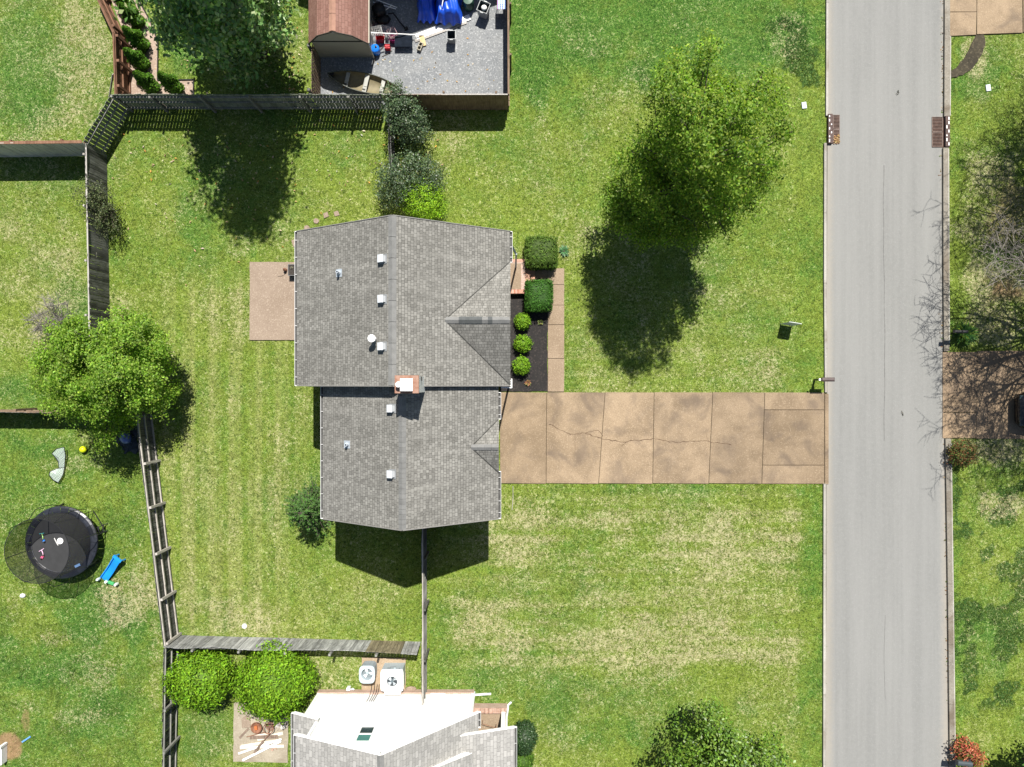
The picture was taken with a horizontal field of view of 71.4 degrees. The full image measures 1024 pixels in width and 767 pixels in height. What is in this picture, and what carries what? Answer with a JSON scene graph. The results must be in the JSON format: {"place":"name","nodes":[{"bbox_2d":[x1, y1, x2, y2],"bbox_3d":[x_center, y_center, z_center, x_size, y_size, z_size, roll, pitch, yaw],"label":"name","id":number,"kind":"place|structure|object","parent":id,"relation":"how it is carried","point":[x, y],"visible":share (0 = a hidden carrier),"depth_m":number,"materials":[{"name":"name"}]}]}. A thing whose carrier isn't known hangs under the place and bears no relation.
{"place":"outdoors","nodes":[
{"label":"outdoors","id":0,"kind":"place"},
{"bbox_2d":[242,716,250,727],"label":"paving slab","id":1,"kind":"structure","parent":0,"point":[245,722],"depth_m":35.52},
{"bbox_2d":[233,702,288,762],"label":"neighbour patio","id":2,"kind":"structure","parent":0,"point":[279,755],"depth_m":35.57,"materials":[{"name":"concrete"}]},
{"bbox_2d":[251,722,261,733],"bbox_3d":[-12.696,17.094,35.440,0.570,0.200,0.570,0,90,0],"label":"fire pit","id":3,"kind":"object","parent":2,"relation":"on","point":[258,724],"visible":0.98,"depth_m":35.43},
{"bbox_2d":[240,744,283,748],"bbox_3d":[-12.479,18.132,35.540,2.198,0.030,0.140,-2,90,0],"label":"board","id":4,"kind":"object","parent":2,"relation":"on","point":[274,746],"visible":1,"depth_m":35.52,"materials":[{"name":"white wood"}]},
{"bbox_2d":[241,739,277,746],"bbox_3d":[-12.547,17.935,35.520,1.968,0.030,0.120,-9,90,0],"label":"board","id":5,"kind":"object","parent":4,"relation":"on","point":[250,744],"visible":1,"depth_m":35.51,"materials":[{"name":"white wood"}]},
{"bbox_2d":[238,738,281,753],"bbox_3d":[-12.560,18.079,35.485,2.277,0.060,0.090,-19,90,0],"label":"board","id":6,"kind":"object","parent":5,"relation":"on","point":[247,750],"visible":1,"depth_m":35.47,"materials":[{"name":"white paint"}]},
{"bbox_2d":[250,735,277,738],"bbox_3d":[-12.379,17.645,35.540,1.398,0.030,0.170,-2,90,0],"label":"board","id":7,"kind":"object","parent":2,"relation":"on","point":[263,737],"visible":1,"depth_m":35.52,"materials":[{"name":"brown wood"}]},
{"bbox_2d":[263,722,273,733],"bbox_3d":[-12.055,17.091,35.387,0.540,0.368,0.562,0,90,0],"label":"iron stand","id":8,"kind":"object","parent":2,"relation":"on","point":[269,727],"visible":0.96,"depth_m":35.41,"materials":[{"name":"brown metal"}]},
{"bbox_2d":[273,721,287,728],"bbox_3d":[-11.577,17.012,35.462,0.820,0.215,0.420,0,90,0],"label":"rubble pile","id":9,"kind":"object","parent":2,"relation":"on","point":[284,725],"visible":0.78,"depth_m":35.55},
{"bbox_2d":[288,264,294,275],"bbox_3d":[-10.732,-5.603,35.336,0.663,0.428,0.568,0,90,0],"label":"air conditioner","id":10,"kind":"object","parent":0,"point":[291,272],"visible":0.58,"depth_m":35.15,"materials":[{"name":"grey metal"}]},
{"bbox_2d":[0,0,1023,766],"bbox_3d":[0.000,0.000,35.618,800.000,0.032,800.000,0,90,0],"label":"lawn","id":11,"kind":"structure","parent":0,"point":[40,268],"depth_m":35.62,"materials":[{"name":"green plant"}]},
{"bbox_2d":[0,742,7,764],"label":"white post","id":12,"kind":"object","parent":11,"relation":"on","point":[3,753],"visible":1,"depth_m":35.34,"materials":[{"name":"paint"}]},
{"bbox_2d":[0,139,84,156],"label":"fence","id":13,"kind":"object","parent":11,"relation":"on","point":[49,148],"visible":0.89,"depth_m":34.41,"materials":[{"name":"beige wood"}]},
{"bbox_2d":[20,292,77,342],"bbox_3d":[-22.222,-3.194,34.646,2.613,2.112,2.710,0,90,0],"label":"bare tree","id":14,"kind":"object","parent":11,"relation":"on","point":[39,325],"visible":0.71,"depth_m":34.29,"materials":[{"name":"grey plant"}]},
{"bbox_2d":[4,503,107,586],"bbox_3d":[-22.043,7.771,34.297,3.618,2.583,3.620,8,90,0],"label":"trampoline","id":15,"kind":"object","parent":11,"relation":"on","point":[69,545],"visible":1,"depth_m":34.49,"materials":[{"name":"fabric"}]},
{"bbox_2d":[49,447,65,482],"bbox_3d":[-22.587,3.997,35.375,0.660,0.311,1.864,11,90,0],"label":"pop up goal","id":16,"kind":"object","parent":11,"relation":"on","point":[61,467],"visible":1,"depth_m":35.40,"materials":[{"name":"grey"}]},
{"bbox_2d":[0,408,150,414],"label":"fence","id":17,"kind":"object","parent":11,"relation":"on","point":[28,410],"visible":0.37,"depth_m":34.30,"materials":[{"name":"brown wood"}]},
{"bbox_2d":[83,143,109,363],"bbox_3d":[-20.205,-5.101,34.717,0.235,1.846,12.649,-1,90,0],"label":"fence","id":18,"kind":"object","parent":11,"relation":"on","point":[96,166],"visible":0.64,"depth_m":34.58,"materials":[{"name":"grey wood"}]},
{"bbox_2d":[70,176,123,240],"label":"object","id":19,"kind":"object","parent":11,"relation":"on","point":[105,208],"visible":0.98,"depth_m":34.15,"materials":[{"name":"green plant"}]},
{"bbox_2d":[20,299,183,456],"bbox_3d":[-18.078,-0.343,32.565,6.469,6.270,6.096,-29,90,0],"label":"round tree","id":20,"kind":"object","parent":11,"relation":"on","point":[108,382],"visible":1,"depth_m":31.00,"materials":[{"name":"green plant"}]},
{"bbox_2d":[83,95,133,153],"bbox_3d":[-19.643,-12.544,34.679,0.187,1.922,2.706,30,90,0],"label":"fence","id":21,"kind":"object","parent":11,"relation":"on","point":[118,123],"visible":1,"depth_m":34.54,"materials":[{"name":"grey wood"}]},
{"bbox_2d":[96,554,125,585],"bbox_3d":[-19.783,9.422,35.401,1.014,0.601,1.729,40,90,0],"label":"toy slide","id":22,"kind":"object","parent":11,"relation":"on","point":[110,569],"visible":1,"depth_m":35.40,"materials":[{"name":"blue plastic"}]},
{"bbox_2d":[97,0,127,42],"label":"fence","id":23,"kind":"object","parent":11,"relation":"on","point":[108,13],"visible":0.92,"depth_m":34.82,"materials":[{"name":"brown wood"}]},
{"bbox_2d":[112,33,132,93],"bbox_3d":[-19.019,-15.329,34.893,0.217,1.493,3.000,-2,90,0],"label":"fence","id":24,"kind":"object","parent":11,"relation":"on","point":[122,72],"visible":0.83,"depth_m":34.69,"materials":[{"name":"brown wood"}]},
{"bbox_2d":[115,425,138,453],"bbox_3d":[-19.198,2.795,35.460,1.245,0.220,1.451,0,90,0],"label":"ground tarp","id":25,"kind":"object","parent":11,"relation":"on","point":[133,447],"visible":0.59,"depth_m":35.52,"materials":[{"name":"plastic"}]},
{"bbox_2d":[119,432,136,443],"bbox_3d":[-18.905,2.685,35.108,0.627,0.995,0.636,0,90,0],"label":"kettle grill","id":26,"kind":"object","parent":11,"relation":"on","point":[124,440],"visible":0.89,"depth_m":34.76,"materials":[{"name":"blue metal"}]},
{"bbox_2d":[112,0,192,106],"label":"gravel bed","id":27,"kind":"object","parent":11,"relation":"on","point":[150,54],"visible":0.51,"depth_m":35.58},
{"bbox_2d":[116,1,145,30],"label":"arborvitae","id":28,"kind":"object","parent":27,"relation":"on","point":[133,23],"visible":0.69,"depth_m":34.70,"materials":[{"name":"green plant"}]},
{"bbox_2d":[121,24,150,52],"bbox_3d":[-18.363,-16.863,34.572,1.019,2.156,0.980,0,90,0],"label":"arborvitae","id":29,"kind":"object","parent":27,"relation":"on","point":[135,38],"visible":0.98,"depth_m":34.52,"materials":[{"name":"green plant"}]},
{"bbox_2d":[123,47,150,71],"bbox_3d":[-18.381,-15.892,34.667,0.986,1.966,0.975,0,90,0],"label":"arborvitae","id":30,"kind":"object","parent":27,"relation":"on","point":[137,60],"visible":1,"depth_m":34.63,"materials":[{"name":"green plant"}]},
{"bbox_2d":[132,70,160,94],"bbox_3d":[-17.858,-14.756,34.590,1.019,2.120,0.978,0,90,0],"label":"arborvitae","id":31,"kind":"object","parent":27,"relation":"on","point":[145,81],"visible":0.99,"depth_m":34.55,"materials":[{"name":"green plant"}]},
{"bbox_2d":[157,71,183,93],"bbox_3d":[-16.700,-14.705,34.599,0.973,2.102,0.976,0,90,0],"label":"arborvitae","id":32,"kind":"object","parent":27,"relation":"on","point":[170,82],"visible":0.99,"depth_m":34.54,"materials":[{"name":"green plant"}]},
{"bbox_2d":[135,414,181,646],"bbox_3d":[-17.275,7.064,34.847,0.208,1.585,11.178,-7,90,0],"label":"fence","id":33,"kind":"object","parent":11,"relation":"on","point":[160,547],"visible":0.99,"depth_m":34.78,"materials":[{"name":"grey wood"}]},
{"bbox_2d":[140,2,194,93],"bbox_3d":[-17.690,-16.534,35.570,1.557,0.100,6.515,-33,90,0],"label":"bed edging","id":34,"kind":"object","parent":11,"relation":"on","point":[158,59],"visible":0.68,"depth_m":35.52,"materials":[{"name":"black plastic"}]},
{"bbox_2d":[162,648,180,766],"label":"fence","id":35,"kind":"object","parent":11,"relation":"on","point":[169,721],"visible":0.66,"depth_m":34.69,"materials":[{"name":"grey wood"}]},
{"bbox_2d":[159,649,238,713],"bbox_3d":[-15.124,14.243,34.286,3.705,2.753,3.301,0,90,0],"label":"lime shrub","id":36,"kind":"object","parent":11,"relation":"on","point":[200,679],"visible":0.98,"depth_m":33.81,"materials":[{"name":"green plant"}]},
{"bbox_2d":[113,0,301,94],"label":"magnolia tree","id":37,"kind":"object","parent":11,"relation":"on","point":[229,32],"visible":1,"depth_m":29.39,"materials":[{"name":"green plant"}]},
{"bbox_2d":[111,94,384,112],"bbox_3d":[-12.652,-13.629,34.662,12.696,1.955,0.198,0,90,0],"label":"fence","id":38,"kind":"object","parent":11,"relation":"on","point":[194,101],"visible":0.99,"depth_m":34.57,"materials":[{"name":"grey wood"}]},
{"bbox_2d":[249,262,294,339],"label":"patio","id":39,"kind":"structure","parent":11,"relation":"on","point":[272,301],"depth_m":35.55,"materials":[{"name":"concrete"}]},
{"bbox_2d":[229,635,318,725],"bbox_3d":[-11.412,14.344,34.132,4.208,3.067,4.107,0,90,0],"label":"lime shrub","id":40,"kind":"object","parent":11,"relation":"on","point":[277,684],"visible":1,"depth_m":33.54,"materials":[{"name":"green plant"}]},
{"bbox_2d":[63,8,497,284],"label":"fallen leaves","id":41,"kind":"object","parent":11,"relation":"on","point":[277,142],"visible":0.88,"depth_m":35.56,"materials":[{"name":"brown plant"}]},
{"bbox_2d":[164,635,420,656],"bbox_3d":[-10.616,12.805,34.771,12.126,1.737,0.256,2,90,0],"label":"fence","id":42,"kind":"object","parent":11,"relation":"on","point":[239,644],"visible":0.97,"depth_m":34.74,"materials":[{"name":"grey wood"}]},
{"bbox_2d":[281,474,330,540],"bbox_3d":[-9.575,6.093,34.069,2.828,3.162,2.898,-39,90,0],"label":"conifer shrub","id":43,"kind":"object","parent":11,"relation":"on","point":[304,510],"visible":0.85,"depth_m":33.55,"materials":[{"name":"green plant"}]},
{"bbox_2d":[307,44,320,93],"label":"fence","id":44,"kind":"object","parent":11,"relation":"on","point":[316,75],"visible":0.84,"depth_m":34.60,"materials":[{"name":"brown wood"}]},
{"bbox_2d":[362,657,405,689],"bbox_3d":[-6.409,14.590,35.635,2.218,0.130,1.805,0,90,0],"label":"equipment pad","id":45,"kind":"object","parent":11,"relation":"on","point":[380,661],"visible":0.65,"depth_m":35.57,"materials":[{"name":"concrete"}]},
{"bbox_2d":[359,661,376,683],"bbox_3d":[-7.097,14.243,35.182,0.780,0.735,0.874,0,90,0],"label":"air conditioner","id":46,"kind":"object","parent":45,"relation":"on","point":[367,672],"visible":1,"depth_m":34.86,"materials":[{"name":"metal"}]},
{"bbox_2d":[381,663,404,694],"bbox_3d":[-5.845,14.581,35.108,1.100,0.925,1.280,0,90,0],"label":"heat pump","id":47,"kind":"object","parent":45,"relation":"on","point":[392,678],"visible":1,"depth_m":34.67,"materials":[{"name":"white paint"}]},
{"bbox_2d":[388,106,397,170],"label":"fence","id":48,"kind":"object","parent":11,"relation":"on","point":[391,149],"visible":0.46,"depth_m":34.38,"materials":[{"name":"grey wood"}]},
{"bbox_2d":[291,684,516,766],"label":"neighbour house","id":49,"kind":"structure","parent":11,"relation":"on","point":[379,728],"depth_m":32.25,"materials":[{"name":"white"}]},
{"bbox_2d":[354,726,375,742],"bbox_3d":[-6.420,15.370,31.170,0.660,1.360,0.100,0,90,0],"label":"window","id":50,"kind":"structure","parent":49,"relation":"in","point":[365,734],"depth_m":31.12,"materials":[{"name":"white paint"}]},
{"bbox_2d":[378,76,438,152],"bbox_3d":[-5.120,-12.633,34.107,2.307,3.121,3.378,-40,90,0],"label":"holly shrub","id":51,"kind":"object","parent":11,"relation":"on","point":[407,126],"visible":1,"depth_m":33.62,"materials":[{"name":"green plant"}]},
{"bbox_2d":[369,148,449,210],"bbox_3d":[-4.941,-9.715,34.300,3.812,2.742,3.098,0,90,0],"label":"holly shrub","id":52,"kind":"object","parent":11,"relation":"on","point":[435,176],"visible":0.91,"depth_m":33.92,"materials":[{"name":"green plant"}]},
{"bbox_2d":[318,0,507,106],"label":"gravel yard","id":53,"kind":"structure","parent":11,"relation":"on","point":[484,45],"depth_m":35.58,"materials":[{"name":"gravel"}]},
{"bbox_2d":[308,0,374,57],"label":"garden shed","id":54,"kind":"structure","parent":53,"relation":"on","point":[339,28],"depth_m":33.44,"materials":[{"name":"wood"}]},
{"bbox_2d":[327,70,398,94],"bbox_3d":[-7.290,-14.890,35.326,3.750,0.509,0.984,13,90,0],"label":"canoe","id":55,"kind":"object","parent":53,"relation":"on","point":[364,82],"visible":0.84,"depth_m":35.44,"materials":[{"name":"beige plastic"}]},
{"bbox_2d":[372,44,380,55],"bbox_3d":[-6.773,-16.562,35.315,0.440,0.530,0.440,0,90,0],"label":"blue drum","id":56,"kind":"object","parent":53,"relation":"on","point":[376,51],"visible":0.94,"depth_m":35.13,"materials":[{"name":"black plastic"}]},
{"bbox_2d":[372,2,385,16],"bbox_3d":[-6.580,-18.488,35.270,0.660,0.620,0.670,0,90,0],"label":"rubbish bag","id":57,"kind":"object","parent":53,"relation":"on","point":[378,9],"visible":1,"depth_m":35.04,"materials":[{"name":"black plastic"}]},
{"bbox_2d":[375,14,390,24],"bbox_3d":[-6.414,-18.123,35.430,0.752,0.300,0.537,16,90,0],"label":"rubbish bag","id":58,"kind":"object","parent":53,"relation":"on","point":[384,19],"visible":1,"depth_m":35.31,"materials":[{"name":"black plastic"}]},
{"bbox_2d":[395,36,412,48],"bbox_3d":[-5.375,-16.951,35.413,0.880,0.335,0.550,0,90,0],"label":"folding table","id":59,"kind":"object","parent":53,"relation":"on","point":[403,41],"visible":1,"depth_m":35.24,"materials":[{"name":"plastic"}]},
{"bbox_2d":[417,0,435,23],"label":"tarp cover","id":60,"kind":"object","parent":53,"relation":"on","point":[426,10],"visible":1,"depth_m":35.04,"materials":[{"name":"blue plastic"}]},
{"bbox_2d":[414,22,466,41],"bbox_3d":[-3.558,-17.575,35.550,2.741,0.035,0.160,-20,90,0],"label":"board","id":61,"kind":"object","parent":53,"relation":"on","point":[441,31],"visible":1,"depth_m":35.53,"materials":[{"name":"white wood"}]},
{"bbox_2d":[415,14,470,38],"bbox_3d":[-3.444,-17.795,35.540,2.874,0.035,0.280,-20,90,0],"label":"board","id":62,"kind":"object","parent":53,"relation":"on","point":[438,28],"visible":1,"depth_m":35.52,"materials":[{"name":"white paint"}]},
{"bbox_2d":[435,0,462,25],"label":"tarp cover","id":63,"kind":"object","parent":53,"relation":"on","point":[450,11],"visible":1,"depth_m":34.91,"materials":[{"name":"blue plastic"}]},
{"bbox_2d":[447,30,455,43],"bbox_3d":[-2.985,-17.122,35.260,0.441,0.639,0.500,0,90,0],"label":"trash bin","id":64,"kind":"object","parent":53,"relation":"on","point":[451,36],"visible":1,"depth_m":35.17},
{"bbox_2d":[463,0,473,11],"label":"rain barrel","id":65,"kind":"object","parent":53,"relation":"on","point":[468,5],"visible":1,"depth_m":35.01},
{"bbox_2d":[476,0,489,18],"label":"trash bin","id":66,"kind":"object","parent":53,"relation":"on","point":[482,14],"visible":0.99,"depth_m":35.05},
{"bbox_2d":[497,0,505,17],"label":"beach chair","id":67,"kind":"object","parent":53,"relation":"on","point":[501,4],"visible":1,"depth_m":34.65,"materials":[{"name":"fabric"}]},
{"bbox_2d":[295,215,534,530],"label":"house","id":68,"kind":"structure","parent":11,"relation":"on","point":[402,341],"depth_m":28.78,"materials":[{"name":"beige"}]},
{"bbox_2d":[397,176,447,220],"bbox_3d":[-4.324,-8.898,34.614,2.558,2.110,2.332,0,90,0],"label":"golden shrub","id":69,"kind":"object","parent":11,"relation":"on","point":[434,203],"visible":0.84,"depth_m":34.16,"materials":[{"name":"green plant"}]},
{"bbox_2d":[421,528,429,704],"bbox_3d":[-4.234,10.524,34.826,0.227,1.627,9.897,0,90,0],"label":"fence","id":70,"kind":"object","parent":11,"relation":"on","point":[425,601],"visible":0.79,"depth_m":34.32,"materials":[{"name":"grey wood"}]},
{"bbox_2d":[381,91,507,109],"bbox_3d":[-3.200,-13.766,34.673,5.999,1.934,0.188,0,90,0],"label":"fence","id":71,"kind":"object","parent":11,"relation":"on","point":[444,101],"visible":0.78,"depth_m":34.54,"materials":[{"name":"brown wood"}]},
{"bbox_2d":[507,0,511,107],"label":"fence","id":72,"kind":"object","parent":11,"relation":"on","point":[509,53],"visible":1,"depth_m":33.82,"materials":[{"name":"brown wood"}]},
{"bbox_2d":[500,279,547,391],"bbox_3d":[0.588,-2.409,35.610,2.412,0.080,5.637,0,90,0],"label":"mulch bed","id":73,"kind":"object","parent":11,"relation":"on","point":[536,355],"visible":0.48,"depth_m":35.57,"materials":[{"name":"soil"}]},
{"bbox_2d":[511,354,530,375],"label":"ball shrub","id":74,"kind":"object","parent":73,"relation":"on","point":[521,365],"visible":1,"depth_m":34.91,"materials":[{"name":"green plant"}]},
{"bbox_2d":[513,312,531,330],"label":"ball shrub","id":75,"kind":"object","parent":73,"relation":"on","point":[522,321],"visible":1,"depth_m":34.92,"materials":[{"name":"green plant"}]},
{"bbox_2d":[512,334,534,352],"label":"ball shrub","id":76,"kind":"object","parent":73,"relation":"on","point":[522,344],"visible":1,"depth_m":34.93,"materials":[{"name":"green plant"}]},
{"bbox_2d":[517,752,534,766],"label":"round holly","id":77,"kind":"object","parent":11,"relation":"on","point":[524,761],"visible":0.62,"depth_m":34.84,"materials":[{"name":"green plant"}]},
{"bbox_2d":[514,719,538,756],"bbox_3d":[0.624,17.365,34.813,1.433,1.603,1.733,0,90,0],"label":"round holly","id":78,"kind":"object","parent":11,"relation":"on","point":[527,738],"visible":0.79,"depth_m":34.45,"materials":[{"name":"green plant"}]},
{"bbox_2d":[524,278,553,312],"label":"hedge block","id":79,"kind":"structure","parent":11,"relation":"on","point":[538,294],"depth_m":34.50,"materials":[{"name":"green plant"}]},
{"bbox_2d":[523,235,558,271],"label":"hedge block","id":80,"kind":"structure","parent":11,"relation":"on","point":[540,252],"depth_m":34.51,"materials":[{"name":"green plant"}]},
{"bbox_2d":[535,268,563,391],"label":"front walk","id":81,"kind":"structure","parent":11,"relation":"on","point":[556,350],"depth_m":35.55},
{"bbox_2d":[546,393,826,482],"bbox_3d":[7.600,2.725,35.644,16.350,0.112,4.500,0,90,0],"label":"joint","id":82,"kind":"object","parent":11,"relation":"on","point":[710,437],"visible":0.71,"depth_m":35.59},
{"bbox_2d":[598,28,804,254],"bbox_3d":[7.343,-9.270,29.350,7.137,12.700,7.584,0,90,0],"label":"maple tree","id":83,"kind":"object","parent":11,"relation":"on","point":[690,171],"visible":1,"depth_m":26.08,"materials":[{"name":"green plant"}]},
{"bbox_2d":[652,695,798,766],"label":"shade tree","id":84,"kind":"object","parent":11,"relation":"on","point":[726,746],"visible":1,"depth_m":31.51,"materials":[{"name":"green plant"}]},
{"bbox_2d":[822,484,825,766],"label":"kerb","id":85,"kind":"structure","parent":11,"relation":"on","point":[824,646],"depth_m":35.50,"materials":[{"name":"concrete"}]},
{"bbox_2d":[814,377,834,381],"bbox_3d":[15.247,-0.194,35.032,0.735,1.185,0.200,0,90,0],"label":"mailbox","id":86,"kind":"object","parent":11,"relation":"on","point":[826,379],"visible":1,"depth_m":34.51,"materials":[{"name":"grey metal"}]},
{"bbox_2d":[943,437,982,469],"bbox_3d":[22.272,3.437,35.117,1.719,1.113,1.642,0,90,0],"label":"barberry shrub","id":87,"kind":"object","parent":11,"relation":"on","point":[963,458],"visible":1,"depth_m":34.93,"materials":[{"name":"brown plant"}]},
{"bbox_2d":[956,753,972,766],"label":"mailbox","id":88,"kind":"object","parent":11,"relation":"on","point":[966,763],"visible":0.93,"depth_m":34.48,"materials":[{"name":"metal"}]},
{"bbox_2d":[954,318,980,347],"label":"bush","id":89,"kind":"object","parent":11,"relation":"on","point":[969,336],"visible":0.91,"depth_m":35.24,"materials":[{"name":"green plant"}]},
{"bbox_2d":[951,34,984,77],"bbox_3d":[22.857,-16.254,35.608,0.868,0.085,2.750,36,90,0],"label":"mulch crescent","id":90,"kind":"object","parent":11,"relation":"on","point":[969,61],"visible":1,"depth_m":35.56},
{"bbox_2d":[949,733,988,766],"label":"red shrub","id":91,"kind":"object","parent":11,"relation":"on","point":[967,747],"visible":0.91,"depth_m":34.87,"materials":[{"name":"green plant"}]},
{"bbox_2d":[976,204,1023,328],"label":"bare tree","id":92,"kind":"object","parent":11,"relation":"on","point":[1020,257],"visible":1,"depth_m":31.58,"materials":[{"name":"grey plant"}]},
{"bbox_2d":[500,392,828,483],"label":"driveway","id":93,"kind":"structure","parent":0,"point":[789,444],"depth_m":35.55,"materials":[{"name":"concrete"}]},
{"bbox_2d":[549,424,730,445],"bbox_3d":[6.389,2.735,35.553,9.130,0.004,1.408,0,90,0],"label":"driveway crack","id":94,"kind":"object","parent":93,"relation":"on","point":[640,440],"visible":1,"depth_m":35.55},
{"bbox_2d":[826,0,948,766],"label":"road","id":95,"kind":"structure","parent":0,"point":[885,542],"depth_m":35.59,"materials":[{"name":"asphalt"}]},
{"bbox_2d":[823,143,827,391],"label":"kerb","id":96,"kind":"structure","parent":95,"relation":"on","point":[825,260],"depth_m":35.50,"materials":[{"name":"concrete"}]},
{"bbox_2d":[825,0,828,115],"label":"kerb","id":97,"kind":"structure","parent":95,"relation":"on","point":[826,57],"depth_m":35.50,"materials":[{"name":"concrete"}]},
{"bbox_2d":[826,114,839,143],"bbox_3d":[16.057,-12.686,35.518,0.665,0.174,1.478,0,90,0],"label":"storm drain","id":98,"kind":"object","parent":95,"relation":"on","point":[832,129],"visible":1,"depth_m":35.54,"materials":[{"name":"metal"}]},
{"bbox_2d":[883,181,884,681],"bbox_3d":[18.616,2.425,35.584,0.101,0.003,26.700,0,90,0],"label":"road seam","id":99,"kind":"object","parent":95,"relation":"on","point":[884,323],"visible":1,"depth_m":35.58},
{"bbox_2d":[932,116,949,147],"bbox_3d":[21.400,-12.562,35.518,0.850,0.174,1.525,0,90,0],"label":"storm drain","id":100,"kind":"object","parent":95,"relation":"on","point":[940,131],"visible":1,"depth_m":35.56,"materials":[{"name":"metal"}]},
{"bbox_2d":[940,1,948,763],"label":"gutter litter","id":101,"kind":"object","parent":95,"relation":"on","point":[942,346],"visible":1,"depth_m":35.58,"materials":[{"name":"brown plant"}]},
{"bbox_2d":[942,148,949,350],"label":"kerb","id":102,"kind":"structure","parent":95,"relation":"on","point":[945,289],"depth_m":35.47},
{"bbox_2d":[943,34,949,116],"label":"kerb","id":103,"kind":"structure","parent":95,"relation":"on","point":[946,75],"depth_m":35.47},
{"bbox_2d":[943,0,949,34],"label":"kerb","id":104,"kind":"structure","parent":95,"relation":"on","point":[946,16],"depth_m":35.48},
{"bbox_2d":[944,438,954,766],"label":"kerb","id":105,"kind":"structure","parent":95,"relation":"on","point":[949,580],"depth_m":35.47,"materials":[{"name":"concrete"}]},
{"bbox_2d":[948,36,955,766],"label":"kerb lip","id":106,"kind":"object","parent":105,"relation":"on","point":[951,444],"visible":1,"depth_m":35.46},
{"bbox_2d":[942,351,1023,438],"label":"neighbour driveway","id":107,"kind":"structure","parent":0,"point":[987,387],"depth_m":35.55,"materials":[{"name":"concrete"}]},
{"bbox_2d":[1014,393,1023,427],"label":"parked car","id":108,"kind":"object","parent":107,"relation":"on","point":[1019,410],"visible":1,"depth_m":34.91,"materials":[{"name":"black paint"}]},
{"bbox_2d":[950,0,1023,35],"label":"neighbour driveway","id":109,"kind":"structure","parent":0,"point":[973,17],"depth_m":35.55,"materials":[{"name":"concrete"}]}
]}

